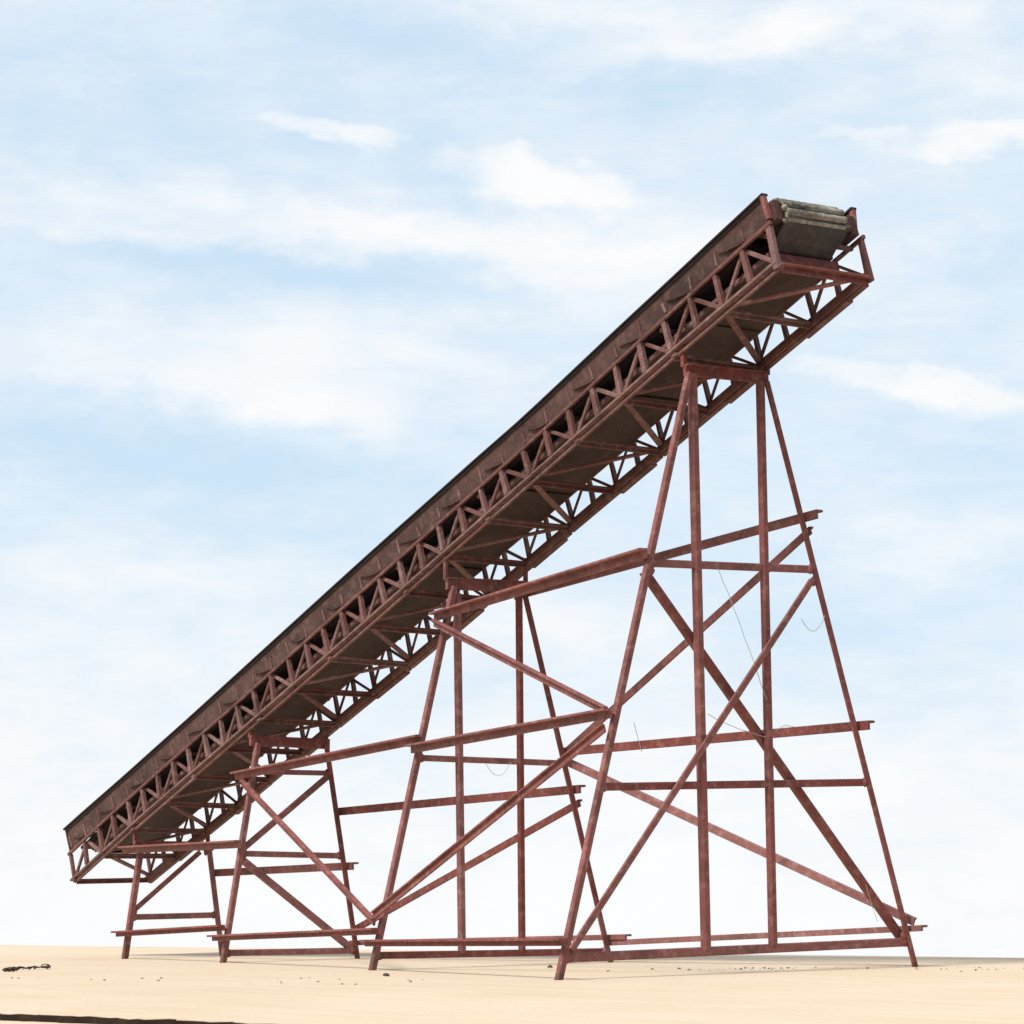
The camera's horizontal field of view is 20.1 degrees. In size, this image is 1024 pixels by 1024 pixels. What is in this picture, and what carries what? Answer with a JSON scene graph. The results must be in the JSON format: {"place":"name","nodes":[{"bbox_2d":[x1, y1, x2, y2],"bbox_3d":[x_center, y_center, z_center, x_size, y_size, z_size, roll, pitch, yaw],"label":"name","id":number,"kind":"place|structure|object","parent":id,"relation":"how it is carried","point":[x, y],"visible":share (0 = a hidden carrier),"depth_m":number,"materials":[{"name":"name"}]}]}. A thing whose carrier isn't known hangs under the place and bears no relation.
{"place":"outdoors","nodes":[
{"label":"outdoors","id":0,"kind":"place"},
{"bbox_2d":[0,1020,85,1023],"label":"ground","id":1,"kind":"structure","parent":0,"point":[17,1022],"depth_m":0.95,"materials":[{"name":"black"}]},
{"bbox_2d":[0,945,1023,1023],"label":"ground","id":2,"kind":"structure","parent":0,"point":[198,985],"depth_m":1.12,"materials":[{"name":"beige sand"}]},
{"bbox_2d":[2,964,50,971],"bbox_3d":[-0.246,0.232,1.470,0.006,0.003,0.049,-3,-8,18],"label":"twig","id":3,"kind":"object","parent":2,"relation":"on","point":[13,968],"visible":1,"depth_m":1.46,"materials":[{"name":"brown plant"}]},
{"bbox_2d":[63,193,927,979],"bbox_3d":[-0.056,0.068,1.516,0.209,0.337,0.688,4,-9,-35],"label":"belt conveyor","id":4,"kind":"object","parent":2,"relation":"on","point":[727,293],"visible":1,"depth_m":1.40,"materials":[{"name":"brown metal"}]},
{"bbox_2d":[0,0,1023,957],"label":"sky","id":5,"kind":"structure","parent":0,"point":[274,274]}
]}

